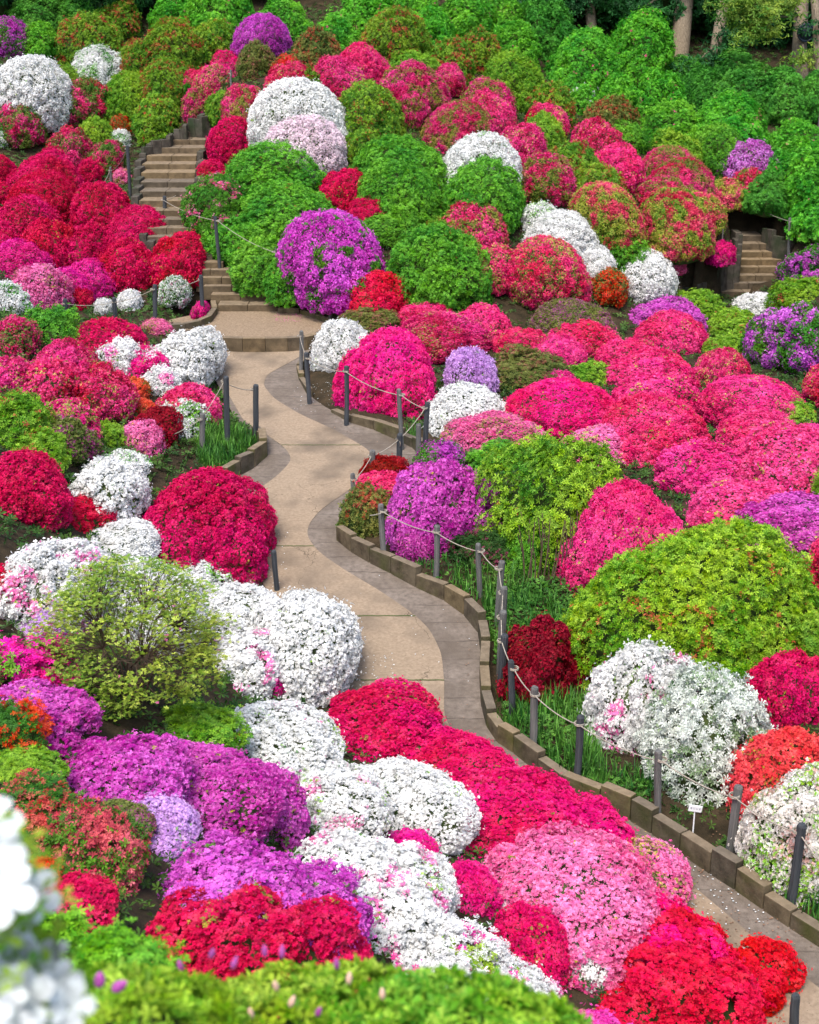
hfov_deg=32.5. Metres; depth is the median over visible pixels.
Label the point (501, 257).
azalea bush
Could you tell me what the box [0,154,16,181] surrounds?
azalea bush
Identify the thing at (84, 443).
azalea bush
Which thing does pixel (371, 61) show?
azalea bush
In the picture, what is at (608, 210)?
azalea bush
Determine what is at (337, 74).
azalea bush
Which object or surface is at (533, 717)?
fence post
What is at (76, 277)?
azalea bush
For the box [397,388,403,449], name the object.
fence post
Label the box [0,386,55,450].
azalea bush
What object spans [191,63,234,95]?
azalea bush
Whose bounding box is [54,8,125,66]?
azalea bush
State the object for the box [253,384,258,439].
fence post
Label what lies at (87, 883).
azalea bush
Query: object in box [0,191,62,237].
azalea bush
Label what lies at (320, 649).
azalea bush
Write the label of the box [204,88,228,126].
leafy shrub
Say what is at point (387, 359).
azalea bush
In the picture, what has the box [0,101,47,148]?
azalea bush
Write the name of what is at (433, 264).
leafy shrub
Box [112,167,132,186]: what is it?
azalea bush
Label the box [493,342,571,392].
leafy shrub
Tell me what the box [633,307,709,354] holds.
azalea bush
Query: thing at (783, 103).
leafy shrub
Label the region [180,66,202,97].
azalea bush
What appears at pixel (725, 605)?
leafy shrub
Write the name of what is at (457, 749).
azalea bush
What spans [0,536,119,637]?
azalea bush
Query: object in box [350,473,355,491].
fence post
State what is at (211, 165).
azalea bush
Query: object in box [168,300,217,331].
stone kerb
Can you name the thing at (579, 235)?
azalea bush
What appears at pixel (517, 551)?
leafy shrub
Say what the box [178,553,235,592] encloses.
azalea bush
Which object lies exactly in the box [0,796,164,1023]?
azalea bush
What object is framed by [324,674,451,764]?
azalea bush
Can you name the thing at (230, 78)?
fence post
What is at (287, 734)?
azalea bush
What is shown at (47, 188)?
azalea bush
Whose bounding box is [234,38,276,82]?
leafy shrub
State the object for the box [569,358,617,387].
leafy shrub
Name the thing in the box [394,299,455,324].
azalea bush
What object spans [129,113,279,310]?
stone staircase
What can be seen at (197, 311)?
azalea bush
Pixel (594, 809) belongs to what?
azalea bush
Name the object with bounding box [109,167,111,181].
fence post
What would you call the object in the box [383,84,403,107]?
azalea bush
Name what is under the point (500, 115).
azalea bush
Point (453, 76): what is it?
azalea bush
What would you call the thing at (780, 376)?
undergrowth
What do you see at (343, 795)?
azalea bush
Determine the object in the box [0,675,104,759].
azalea bush
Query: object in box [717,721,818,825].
azalea bush
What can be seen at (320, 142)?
azalea bush
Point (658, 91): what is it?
leafy shrub
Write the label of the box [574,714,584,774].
fence post
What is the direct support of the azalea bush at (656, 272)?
on the ground at (694, 276)
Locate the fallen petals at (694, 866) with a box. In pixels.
[270,382,763,928]
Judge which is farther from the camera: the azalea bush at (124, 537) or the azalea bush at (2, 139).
the azalea bush at (2, 139)
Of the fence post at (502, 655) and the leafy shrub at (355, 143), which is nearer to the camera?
the fence post at (502, 655)
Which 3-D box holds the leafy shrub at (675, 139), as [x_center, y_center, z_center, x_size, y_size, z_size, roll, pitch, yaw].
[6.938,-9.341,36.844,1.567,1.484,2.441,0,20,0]
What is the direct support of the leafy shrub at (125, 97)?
on the ground at (694, 276)
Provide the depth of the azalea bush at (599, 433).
20.88 m
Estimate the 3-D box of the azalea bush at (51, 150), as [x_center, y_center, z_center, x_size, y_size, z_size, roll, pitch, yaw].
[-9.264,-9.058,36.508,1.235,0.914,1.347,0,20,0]
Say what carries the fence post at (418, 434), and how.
on the ground at (694, 276)
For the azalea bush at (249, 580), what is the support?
on the ground at (694, 276)
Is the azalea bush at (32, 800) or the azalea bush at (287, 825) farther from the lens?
the azalea bush at (287, 825)
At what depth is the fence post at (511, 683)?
15.09 m
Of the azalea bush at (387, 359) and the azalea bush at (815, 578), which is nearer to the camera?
the azalea bush at (815, 578)
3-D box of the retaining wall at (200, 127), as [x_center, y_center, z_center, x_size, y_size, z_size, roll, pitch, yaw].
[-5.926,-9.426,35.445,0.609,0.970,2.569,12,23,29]
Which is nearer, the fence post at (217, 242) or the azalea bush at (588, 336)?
the azalea bush at (588, 336)
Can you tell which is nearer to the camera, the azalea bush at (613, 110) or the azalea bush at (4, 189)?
the azalea bush at (4, 189)
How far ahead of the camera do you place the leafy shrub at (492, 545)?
18.18 m
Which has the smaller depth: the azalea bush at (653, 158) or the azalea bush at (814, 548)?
the azalea bush at (814, 548)
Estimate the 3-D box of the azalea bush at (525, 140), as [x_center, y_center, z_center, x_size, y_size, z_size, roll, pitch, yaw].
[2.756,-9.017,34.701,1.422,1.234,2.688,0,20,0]
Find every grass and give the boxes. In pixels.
[193,417,258,474]
[397,417,418,435]
[404,552,818,922]
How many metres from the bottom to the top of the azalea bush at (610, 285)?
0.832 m
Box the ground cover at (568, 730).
[197,423,652,801]
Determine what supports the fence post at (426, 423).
on the ground at (694, 276)
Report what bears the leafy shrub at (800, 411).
on the ground at (694, 276)
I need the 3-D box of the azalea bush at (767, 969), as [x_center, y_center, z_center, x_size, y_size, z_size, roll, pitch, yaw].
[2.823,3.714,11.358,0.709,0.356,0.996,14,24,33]
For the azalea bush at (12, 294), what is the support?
on the ground at (694, 276)
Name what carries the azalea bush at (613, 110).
on the ground at (694, 276)
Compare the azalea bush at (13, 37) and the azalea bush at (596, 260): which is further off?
the azalea bush at (13, 37)
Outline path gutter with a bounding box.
[215,348,818,1020]
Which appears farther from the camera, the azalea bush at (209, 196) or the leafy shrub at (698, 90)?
the leafy shrub at (698, 90)
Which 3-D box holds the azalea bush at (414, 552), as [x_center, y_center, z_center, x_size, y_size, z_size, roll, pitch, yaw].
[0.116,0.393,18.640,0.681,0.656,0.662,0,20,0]
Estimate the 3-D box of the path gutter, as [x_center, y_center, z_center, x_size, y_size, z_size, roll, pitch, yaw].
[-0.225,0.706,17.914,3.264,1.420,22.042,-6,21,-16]
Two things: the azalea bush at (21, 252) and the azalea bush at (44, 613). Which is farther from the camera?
the azalea bush at (21, 252)
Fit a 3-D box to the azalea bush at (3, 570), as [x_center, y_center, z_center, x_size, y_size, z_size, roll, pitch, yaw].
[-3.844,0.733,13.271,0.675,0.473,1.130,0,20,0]
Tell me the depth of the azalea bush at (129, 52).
41.39 m
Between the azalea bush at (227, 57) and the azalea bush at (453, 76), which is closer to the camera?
the azalea bush at (453, 76)
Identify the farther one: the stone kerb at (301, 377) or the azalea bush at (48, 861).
the stone kerb at (301, 377)
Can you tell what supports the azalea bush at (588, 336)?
on the ground at (694, 276)
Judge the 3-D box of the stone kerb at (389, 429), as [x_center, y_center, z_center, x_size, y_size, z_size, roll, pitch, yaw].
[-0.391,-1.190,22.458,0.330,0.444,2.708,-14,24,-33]
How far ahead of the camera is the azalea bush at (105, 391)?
21.20 m
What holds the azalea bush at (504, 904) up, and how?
on the ground at (694, 276)
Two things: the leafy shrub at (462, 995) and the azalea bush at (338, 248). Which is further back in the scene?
the azalea bush at (338, 248)
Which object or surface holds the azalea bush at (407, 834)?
on the ground at (694, 276)
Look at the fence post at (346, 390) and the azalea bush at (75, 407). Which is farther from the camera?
the fence post at (346, 390)
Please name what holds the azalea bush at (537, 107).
on the ground at (694, 276)
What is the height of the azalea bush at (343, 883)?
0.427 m
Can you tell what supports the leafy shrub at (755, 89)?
on the ground at (694, 276)
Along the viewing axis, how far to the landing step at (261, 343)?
26.14 m
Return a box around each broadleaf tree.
[517,0,626,30]
[614,0,717,65]
[659,1,757,82]
[702,0,818,78]
[788,0,818,82]
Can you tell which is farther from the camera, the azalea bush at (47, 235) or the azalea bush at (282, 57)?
the azalea bush at (282, 57)
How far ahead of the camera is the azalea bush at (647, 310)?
28.79 m
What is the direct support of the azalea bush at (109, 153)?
on the ground at (694, 276)
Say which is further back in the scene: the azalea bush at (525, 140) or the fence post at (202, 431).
the azalea bush at (525, 140)
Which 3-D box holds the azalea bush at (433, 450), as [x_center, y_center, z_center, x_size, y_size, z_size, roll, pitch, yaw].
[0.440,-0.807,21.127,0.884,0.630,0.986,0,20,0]
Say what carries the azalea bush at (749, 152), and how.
on the ground at (694, 276)
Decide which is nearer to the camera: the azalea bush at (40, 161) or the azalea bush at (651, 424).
the azalea bush at (651, 424)
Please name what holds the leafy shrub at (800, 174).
on the ground at (694, 276)
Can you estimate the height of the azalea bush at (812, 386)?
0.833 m
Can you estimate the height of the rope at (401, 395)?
0.717 m
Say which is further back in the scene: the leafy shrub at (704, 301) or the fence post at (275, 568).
the leafy shrub at (704, 301)
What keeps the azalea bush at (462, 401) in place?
on the ground at (694, 276)
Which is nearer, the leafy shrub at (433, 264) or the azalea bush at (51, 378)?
the azalea bush at (51, 378)
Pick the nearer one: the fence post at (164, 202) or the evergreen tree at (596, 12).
the fence post at (164, 202)
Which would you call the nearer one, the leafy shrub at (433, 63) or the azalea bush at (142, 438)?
the azalea bush at (142, 438)
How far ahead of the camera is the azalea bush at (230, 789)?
10.30 m
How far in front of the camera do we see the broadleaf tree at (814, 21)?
40.84 m
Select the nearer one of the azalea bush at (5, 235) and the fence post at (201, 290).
the fence post at (201, 290)
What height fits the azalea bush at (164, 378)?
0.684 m
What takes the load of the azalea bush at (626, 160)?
on the ground at (694, 276)
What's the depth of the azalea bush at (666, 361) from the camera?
24.38 m
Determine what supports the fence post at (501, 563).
on the ground at (694, 276)
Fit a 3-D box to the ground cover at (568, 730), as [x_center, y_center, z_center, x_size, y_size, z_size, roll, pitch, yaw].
[0.222,0.657,18.202,3.295,1.258,11.160,-10,22,-25]
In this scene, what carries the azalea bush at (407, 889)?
on the ground at (694, 276)
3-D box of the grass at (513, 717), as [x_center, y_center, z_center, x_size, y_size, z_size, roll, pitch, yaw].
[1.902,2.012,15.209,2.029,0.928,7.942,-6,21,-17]
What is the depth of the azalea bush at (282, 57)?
36.92 m
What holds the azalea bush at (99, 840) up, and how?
on the ground at (694, 276)
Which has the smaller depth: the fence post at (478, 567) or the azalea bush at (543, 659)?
the azalea bush at (543, 659)
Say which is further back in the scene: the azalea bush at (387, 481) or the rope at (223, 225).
the rope at (223, 225)
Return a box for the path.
[217,351,818,1023]
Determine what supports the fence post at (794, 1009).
on the ground at (694, 276)
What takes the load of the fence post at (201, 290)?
on the ground at (694, 276)
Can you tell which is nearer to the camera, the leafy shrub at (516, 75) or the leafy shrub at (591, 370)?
the leafy shrub at (591, 370)
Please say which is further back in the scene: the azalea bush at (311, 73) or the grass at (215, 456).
the azalea bush at (311, 73)
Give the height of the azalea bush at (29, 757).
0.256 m
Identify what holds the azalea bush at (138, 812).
on the ground at (694, 276)
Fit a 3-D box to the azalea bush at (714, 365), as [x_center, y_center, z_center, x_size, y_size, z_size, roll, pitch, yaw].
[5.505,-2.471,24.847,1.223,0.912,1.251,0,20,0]
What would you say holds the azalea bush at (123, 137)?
on the ground at (694, 276)
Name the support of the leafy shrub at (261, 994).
on the ground at (694, 276)
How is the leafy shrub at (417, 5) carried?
on the ground at (694, 276)
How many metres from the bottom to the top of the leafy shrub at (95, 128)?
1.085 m
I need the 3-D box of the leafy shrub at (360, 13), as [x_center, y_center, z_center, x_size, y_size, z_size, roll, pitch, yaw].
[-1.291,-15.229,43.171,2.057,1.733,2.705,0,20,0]
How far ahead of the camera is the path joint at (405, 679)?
16.01 m
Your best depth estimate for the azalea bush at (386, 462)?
20.65 m
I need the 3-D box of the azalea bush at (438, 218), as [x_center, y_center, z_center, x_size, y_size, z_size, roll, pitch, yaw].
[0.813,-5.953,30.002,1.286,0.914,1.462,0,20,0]
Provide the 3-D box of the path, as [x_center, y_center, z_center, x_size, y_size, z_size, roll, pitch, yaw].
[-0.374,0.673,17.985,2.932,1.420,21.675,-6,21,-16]
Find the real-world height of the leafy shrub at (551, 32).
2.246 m
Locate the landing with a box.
[169,308,337,336]
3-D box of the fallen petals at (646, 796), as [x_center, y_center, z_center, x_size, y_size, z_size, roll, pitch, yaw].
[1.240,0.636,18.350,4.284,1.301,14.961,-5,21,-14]
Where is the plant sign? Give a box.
[688,804,702,832]
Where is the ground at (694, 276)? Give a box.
[0,0,818,1014]
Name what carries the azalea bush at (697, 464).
on the ground at (694, 276)
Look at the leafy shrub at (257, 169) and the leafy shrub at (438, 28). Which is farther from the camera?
the leafy shrub at (438, 28)
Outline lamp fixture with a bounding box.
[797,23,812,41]
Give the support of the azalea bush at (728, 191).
on the ground at (694, 276)
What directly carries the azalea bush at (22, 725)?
on the ground at (694, 276)
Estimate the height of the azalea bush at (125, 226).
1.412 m
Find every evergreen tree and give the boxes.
[0,0,48,16]
[46,0,153,17]
[512,0,636,22]
[597,0,701,33]
[668,0,810,48]
[779,0,812,52]
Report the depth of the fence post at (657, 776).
13.26 m
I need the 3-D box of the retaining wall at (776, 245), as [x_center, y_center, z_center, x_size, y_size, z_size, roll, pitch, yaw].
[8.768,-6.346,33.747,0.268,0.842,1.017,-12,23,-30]
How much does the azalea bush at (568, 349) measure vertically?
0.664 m
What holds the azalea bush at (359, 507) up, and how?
on the ground at (694, 276)
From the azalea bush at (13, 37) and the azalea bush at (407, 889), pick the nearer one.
the azalea bush at (407, 889)
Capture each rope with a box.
[62,278,198,305]
[161,158,335,283]
[173,380,252,434]
[297,335,427,444]
[351,439,397,485]
[370,509,818,860]
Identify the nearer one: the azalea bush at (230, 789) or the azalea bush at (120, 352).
the azalea bush at (230, 789)
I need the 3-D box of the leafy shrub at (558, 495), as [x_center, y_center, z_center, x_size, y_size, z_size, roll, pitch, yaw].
[1.879,-0.039,18.567,2.117,2.320,1.895,17,26,39]
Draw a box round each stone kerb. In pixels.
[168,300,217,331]
[222,426,267,475]
[278,307,334,321]
[296,356,312,396]
[331,408,422,450]
[336,525,818,946]
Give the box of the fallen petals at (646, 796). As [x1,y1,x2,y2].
[288,386,811,947]
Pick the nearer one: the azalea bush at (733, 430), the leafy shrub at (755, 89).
the azalea bush at (733, 430)
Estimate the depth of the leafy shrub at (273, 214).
29.68 m
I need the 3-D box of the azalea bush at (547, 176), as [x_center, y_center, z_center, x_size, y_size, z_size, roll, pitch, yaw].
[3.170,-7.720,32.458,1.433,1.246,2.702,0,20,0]
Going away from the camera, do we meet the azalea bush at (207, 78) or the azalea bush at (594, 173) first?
the azalea bush at (594, 173)
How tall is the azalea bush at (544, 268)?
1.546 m
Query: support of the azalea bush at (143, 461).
on the ground at (694, 276)
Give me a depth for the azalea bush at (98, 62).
41.13 m
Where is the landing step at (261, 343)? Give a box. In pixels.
[173,322,320,351]
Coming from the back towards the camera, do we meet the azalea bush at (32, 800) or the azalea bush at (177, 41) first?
the azalea bush at (177, 41)
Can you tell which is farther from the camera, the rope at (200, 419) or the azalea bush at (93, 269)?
the azalea bush at (93, 269)
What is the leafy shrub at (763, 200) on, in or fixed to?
on the ground at (694, 276)
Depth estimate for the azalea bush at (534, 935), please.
10.84 m
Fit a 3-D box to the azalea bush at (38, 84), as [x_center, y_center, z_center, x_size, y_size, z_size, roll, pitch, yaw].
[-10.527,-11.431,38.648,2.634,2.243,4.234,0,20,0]
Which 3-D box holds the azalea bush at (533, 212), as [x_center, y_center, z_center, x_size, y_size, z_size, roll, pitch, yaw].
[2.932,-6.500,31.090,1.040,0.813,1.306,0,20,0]
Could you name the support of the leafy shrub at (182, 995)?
on the ground at (694, 276)
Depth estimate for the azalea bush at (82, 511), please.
17.07 m
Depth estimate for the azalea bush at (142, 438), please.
20.55 m
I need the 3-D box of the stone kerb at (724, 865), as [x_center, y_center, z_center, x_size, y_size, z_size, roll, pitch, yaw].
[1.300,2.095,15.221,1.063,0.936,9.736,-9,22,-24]
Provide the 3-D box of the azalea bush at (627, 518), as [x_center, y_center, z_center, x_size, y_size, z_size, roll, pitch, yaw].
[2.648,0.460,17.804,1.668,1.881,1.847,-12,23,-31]
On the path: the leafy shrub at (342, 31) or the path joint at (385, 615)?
the path joint at (385, 615)
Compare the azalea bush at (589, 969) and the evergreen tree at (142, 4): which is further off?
the evergreen tree at (142, 4)
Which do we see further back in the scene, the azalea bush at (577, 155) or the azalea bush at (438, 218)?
the azalea bush at (577, 155)
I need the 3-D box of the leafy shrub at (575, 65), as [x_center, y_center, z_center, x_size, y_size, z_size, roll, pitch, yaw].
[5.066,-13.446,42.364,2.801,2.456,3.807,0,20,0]
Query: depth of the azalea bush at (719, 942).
11.32 m
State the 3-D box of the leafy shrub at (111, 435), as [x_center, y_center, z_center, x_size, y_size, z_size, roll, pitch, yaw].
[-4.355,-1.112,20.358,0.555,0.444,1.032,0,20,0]
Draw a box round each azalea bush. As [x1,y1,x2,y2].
[0,15,31,58]
[0,52,75,133]
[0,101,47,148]
[0,121,7,147]
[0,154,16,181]
[0,181,11,206]
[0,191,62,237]
[0,228,16,250]
[0,238,55,277]
[0,278,33,315]
[0,314,43,358]
[0,354,32,394]
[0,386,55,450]
[0,447,75,533]
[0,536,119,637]
[0,561,20,619]
[0,623,86,688]
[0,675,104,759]
[0,690,54,762]
[0,744,71,784]
[0,766,83,837]
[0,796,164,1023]
[4,152,83,188]
[5,422,72,472]
[6,169,77,223]
[11,260,76,311]
[15,610,65,641]
[19,214,75,267]
[20,354,87,404]
[26,854,70,880]
[27,336,99,379]
[27,788,152,897]
[33,144,72,174]
[38,868,120,934]
[42,123,92,168]
[43,411,103,466]
[44,395,103,440]
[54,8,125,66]
[55,265,95,299]
[60,729,199,805]
[62,73,113,127]
[64,490,117,533]
[67,219,113,265]
[67,452,152,527]
[68,181,130,226]
[69,286,94,310]
[69,359,139,421]
[71,43,127,84]
[71,257,118,300]
[73,316,149,355]
[77,155,105,183]
[88,139,126,175]
[88,516,163,559]
[92,235,155,293]
[93,297,112,314]
[94,335,144,374]
[95,0,142,40]
[100,448,152,475]
[100,796,158,843]
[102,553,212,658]
[104,204,165,249]
[110,113,132,133]
[110,127,132,147]
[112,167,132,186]
[117,37,152,77]
[117,289,143,311]
[122,418,169,457]
[124,342,171,378]
[126,788,203,861]
[128,376,151,399]
[129,404,183,449]
[132,397,157,414]
[135,55,188,108]
[138,16,208,71]
[140,317,173,336]
[140,363,182,397]
[141,463,277,584]
[144,879,383,1017]
[148,229,206,288]
[151,325,229,385]
[155,380,223,423]
[157,274,193,308]
[157,820,325,941]
[159,396,212,439]
[166,735,290,843]
[177,171,247,238]
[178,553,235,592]
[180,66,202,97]
[180,85,211,122]
[190,301,209,319]
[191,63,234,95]
[195,158,224,175]
[195,580,278,634]
[204,115,256,164]
[208,625,287,700]
[210,49,238,76]
[220,82,260,120]
[229,12,292,56]
[233,695,346,782]
[237,573,256,592]
[245,585,365,706]
[246,76,353,150]
[248,761,315,851]
[259,113,347,185]
[261,677,285,697]
[262,59,309,90]
[269,53,299,68]
[275,207,386,317]
[276,855,380,960]
[288,24,343,66]
[292,758,393,838]
[292,824,462,965]
[300,64,326,93]
[309,315,372,373]
[312,54,366,99]
[319,167,366,212]
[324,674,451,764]
[331,323,437,419]
[335,477,398,538]
[337,269,410,315]
[340,41,391,83]
[344,195,387,220]
[355,470,406,495]
[356,4,432,64]
[357,453,408,478]
[364,754,485,854]
[378,58,451,130]
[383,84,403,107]
[384,454,501,553]
[385,824,441,872]
[390,908,529,999]
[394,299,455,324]
[394,519,441,561]
[399,310,492,363]
[410,725,519,781]
[411,437,466,466]
[418,99,495,153]
[421,379,506,437]
[424,212,460,227]
[428,34,476,86]
[434,62,465,96]
[438,130,523,201]
[439,410,545,453]
[441,345,500,393]
[443,199,510,252]
[447,763,585,864]
[447,855,503,919]
[456,24,501,74]
[459,75,518,120]
[459,302,512,343]
[471,91,517,133]
[475,242,516,296]
[481,815,669,997]
[488,326,545,357]
[488,896,574,997]
[494,899,510,912]
[495,610,594,705]
[495,955,566,1020]
[498,120,547,167]
[504,376,623,441]
[506,234,593,311]
[519,78,577,130]
[520,199,556,231]
[520,208,599,268]
[521,150,577,208]
[524,101,570,137]
[527,297,618,336]
[533,332,588,368]
[540,368,577,384]
[547,138,601,188]
[547,318,622,357]
[555,474,684,593]
[561,423,638,467]
[565,790,639,848]
[567,180,645,251]
[568,114,624,152]
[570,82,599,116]
[570,936,612,993]
[571,160,628,199]
[574,1003,633,1023]
[577,93,641,131]
[577,635,707,756]
[579,244,617,278]
[589,266,630,309]
[592,140,647,195]
[593,335,659,365]
[595,903,776,1023]
[598,389,713,467]
[603,346,699,389]
[609,371,702,413]
[619,247,678,302]
[619,886,729,989]
[624,831,695,910]
[629,294,708,330]
[631,658,778,807]
[633,174,688,208]
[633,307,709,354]
[638,145,697,177]
[639,185,716,264]
[647,155,716,195]
[649,437,746,496]
[672,264,688,275]
[682,475,788,551]
[692,189,728,237]
[692,346,751,387]
[695,373,808,428]
[704,239,737,267]
[705,304,761,336]
[712,408,792,449]
[714,175,743,212]
[715,138,780,178]
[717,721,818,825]
[727,757,818,908]
[729,291,771,316]
[729,488,818,555]
[731,931,812,1021]
[732,165,766,195]
[734,419,818,497]
[738,299,818,374]
[745,647,818,728]
[763,275,818,311]
[775,243,818,284]
[795,552,818,595]
[800,362,818,407]
[801,421,818,430]
[803,857,818,905]
[807,536,818,576]
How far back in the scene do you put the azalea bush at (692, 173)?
33.18 m
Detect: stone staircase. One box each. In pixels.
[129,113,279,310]
[721,229,781,297]
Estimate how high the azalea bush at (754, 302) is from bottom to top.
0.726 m
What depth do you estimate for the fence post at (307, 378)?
23.55 m
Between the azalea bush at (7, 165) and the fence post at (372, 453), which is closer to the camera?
the fence post at (372, 453)
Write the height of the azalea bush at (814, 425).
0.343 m
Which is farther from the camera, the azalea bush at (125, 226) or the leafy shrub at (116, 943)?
the azalea bush at (125, 226)
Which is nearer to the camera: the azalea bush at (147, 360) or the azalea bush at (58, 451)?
the azalea bush at (58, 451)
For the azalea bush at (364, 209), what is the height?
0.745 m
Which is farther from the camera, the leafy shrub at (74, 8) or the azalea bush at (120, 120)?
the leafy shrub at (74, 8)
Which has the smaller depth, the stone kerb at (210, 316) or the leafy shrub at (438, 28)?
the stone kerb at (210, 316)
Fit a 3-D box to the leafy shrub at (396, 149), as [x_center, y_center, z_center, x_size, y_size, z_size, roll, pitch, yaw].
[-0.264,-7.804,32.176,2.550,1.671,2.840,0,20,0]
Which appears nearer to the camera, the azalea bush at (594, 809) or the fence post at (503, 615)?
the azalea bush at (594, 809)
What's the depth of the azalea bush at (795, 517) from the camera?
17.38 m
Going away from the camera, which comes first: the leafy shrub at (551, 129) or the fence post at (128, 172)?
the fence post at (128, 172)
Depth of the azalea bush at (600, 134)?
35.26 m
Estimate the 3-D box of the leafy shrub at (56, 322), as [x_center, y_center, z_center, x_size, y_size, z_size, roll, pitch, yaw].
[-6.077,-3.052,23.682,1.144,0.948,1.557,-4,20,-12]
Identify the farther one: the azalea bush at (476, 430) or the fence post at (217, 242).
the fence post at (217, 242)
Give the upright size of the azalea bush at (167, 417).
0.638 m
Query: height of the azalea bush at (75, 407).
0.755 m
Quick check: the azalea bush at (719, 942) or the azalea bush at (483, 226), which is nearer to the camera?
the azalea bush at (719, 942)
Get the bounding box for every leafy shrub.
[1,0,71,34]
[20,18,61,62]
[21,301,82,345]
[21,553,240,721]
[37,898,108,957]
[42,60,78,82]
[61,0,102,28]
[71,914,190,1006]
[79,114,113,144]
[79,957,251,1023]
[100,418,126,447]
[104,69,146,121]
[129,90,181,146]
[137,944,470,1023]
[146,0,203,30]
[161,698,253,751]
[184,0,254,29]
[191,16,234,65]
[196,215,251,266]
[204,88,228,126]
[221,138,326,197]
[226,232,278,297]
[233,178,335,248]
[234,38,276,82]
[255,0,313,41]
[260,249,300,307]
[312,5,361,52]
[333,962,591,1023]
[337,0,396,34]
[338,78,406,145]
[338,306,401,333]
[344,126,385,167]
[348,132,450,198]
[352,158,444,232]
[361,213,407,247]
[377,0,442,20]
[385,48,440,69]
[385,219,493,312]
[412,2,455,47]
[440,154,526,234]
[441,0,498,39]
[446,527,515,571]
[464,436,524,476]
[470,425,623,577]
[482,0,531,43]
[483,48,545,112]
[492,16,542,68]
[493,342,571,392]
[501,516,559,577]
[515,0,576,61]
[526,109,568,149]
[541,24,620,100]
[555,510,818,699]
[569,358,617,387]
[592,69,644,119]
[600,3,677,90]
[605,235,650,271]
[612,119,650,154]
[638,67,687,117]
[639,96,704,149]
[648,125,704,165]
[663,53,711,84]
[672,287,727,323]
[676,62,729,113]
[690,122,742,178]
[693,86,776,150]
[701,332,759,357]
[706,58,789,121]
[707,45,760,85]
[738,167,794,221]
[761,63,809,125]
[763,133,818,216]
[766,114,818,164]
[779,396,817,423]
[784,187,818,244]
[791,610,818,662]
[796,66,818,122]
[810,470,818,494]
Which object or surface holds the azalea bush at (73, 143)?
on the ground at (694, 276)
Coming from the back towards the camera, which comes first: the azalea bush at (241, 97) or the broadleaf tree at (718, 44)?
the broadleaf tree at (718, 44)
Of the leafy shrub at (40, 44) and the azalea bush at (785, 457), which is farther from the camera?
the leafy shrub at (40, 44)
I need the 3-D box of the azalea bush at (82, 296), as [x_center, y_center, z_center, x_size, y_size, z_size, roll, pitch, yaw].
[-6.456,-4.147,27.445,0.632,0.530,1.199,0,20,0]
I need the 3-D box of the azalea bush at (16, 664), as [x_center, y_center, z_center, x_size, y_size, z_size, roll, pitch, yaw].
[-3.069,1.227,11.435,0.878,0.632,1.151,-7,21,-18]
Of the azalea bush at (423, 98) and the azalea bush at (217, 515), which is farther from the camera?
the azalea bush at (423, 98)
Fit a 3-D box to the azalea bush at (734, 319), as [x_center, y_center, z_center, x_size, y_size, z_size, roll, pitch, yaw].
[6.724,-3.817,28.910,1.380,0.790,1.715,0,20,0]
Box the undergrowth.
[0,0,818,1023]
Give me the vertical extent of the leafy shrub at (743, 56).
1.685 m
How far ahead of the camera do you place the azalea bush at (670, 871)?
12.33 m
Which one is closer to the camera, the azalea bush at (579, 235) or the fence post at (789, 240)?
the azalea bush at (579, 235)
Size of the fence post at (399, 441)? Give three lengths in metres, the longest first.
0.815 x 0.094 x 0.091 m
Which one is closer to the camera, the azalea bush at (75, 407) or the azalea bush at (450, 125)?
the azalea bush at (75, 407)
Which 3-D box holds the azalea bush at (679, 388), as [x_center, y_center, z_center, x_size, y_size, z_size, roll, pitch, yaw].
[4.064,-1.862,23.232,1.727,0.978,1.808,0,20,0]
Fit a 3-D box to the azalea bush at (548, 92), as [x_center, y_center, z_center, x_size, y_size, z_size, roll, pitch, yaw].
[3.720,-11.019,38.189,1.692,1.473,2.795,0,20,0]
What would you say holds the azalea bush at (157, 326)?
on the ground at (694, 276)
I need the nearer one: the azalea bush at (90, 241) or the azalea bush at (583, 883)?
the azalea bush at (583, 883)
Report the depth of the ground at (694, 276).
18.91 m
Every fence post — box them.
[63,298,67,309]
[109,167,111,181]
[112,297,116,317]
[126,145,131,197]
[153,284,156,317]
[163,196,166,208]
[199,275,203,310]
[199,413,204,447]
[213,216,220,267]
[223,376,229,442]
[230,70,231,86]
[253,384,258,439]
[271,550,279,590]
[299,330,303,369]
[304,352,311,403]
[344,365,348,425]
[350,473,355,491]
[369,449,374,464]
[378,503,385,550]
[396,433,402,457]
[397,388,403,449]
[415,423,420,455]
[423,401,429,442]
[433,524,439,578]
[475,543,482,597]
[494,560,504,627]
[496,610,506,675]
[496,633,507,689]
[500,586,507,610]
[508,659,515,714]
[530,685,537,742]
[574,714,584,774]
[654,749,661,812]
[726,784,742,852]
[787,217,790,255]
[787,822,806,904]
[789,992,799,1023]
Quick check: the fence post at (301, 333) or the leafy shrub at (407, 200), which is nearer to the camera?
the fence post at (301, 333)
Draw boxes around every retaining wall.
[141,115,213,154]
[682,234,742,292]
[761,228,793,262]
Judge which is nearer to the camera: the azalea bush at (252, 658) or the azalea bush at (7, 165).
the azalea bush at (252, 658)
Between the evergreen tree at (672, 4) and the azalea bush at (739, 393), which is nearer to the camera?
the azalea bush at (739, 393)
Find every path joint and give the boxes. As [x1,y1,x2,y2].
[355,615,414,615]
[355,679,441,680]
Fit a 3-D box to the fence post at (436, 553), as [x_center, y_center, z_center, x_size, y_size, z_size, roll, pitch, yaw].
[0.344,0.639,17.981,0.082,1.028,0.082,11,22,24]
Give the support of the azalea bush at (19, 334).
on the ground at (694, 276)
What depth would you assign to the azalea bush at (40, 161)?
34.45 m
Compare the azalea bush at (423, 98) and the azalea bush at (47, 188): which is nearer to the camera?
the azalea bush at (47, 188)
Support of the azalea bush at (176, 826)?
on the ground at (694, 276)
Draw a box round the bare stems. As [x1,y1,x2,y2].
[517,511,585,584]

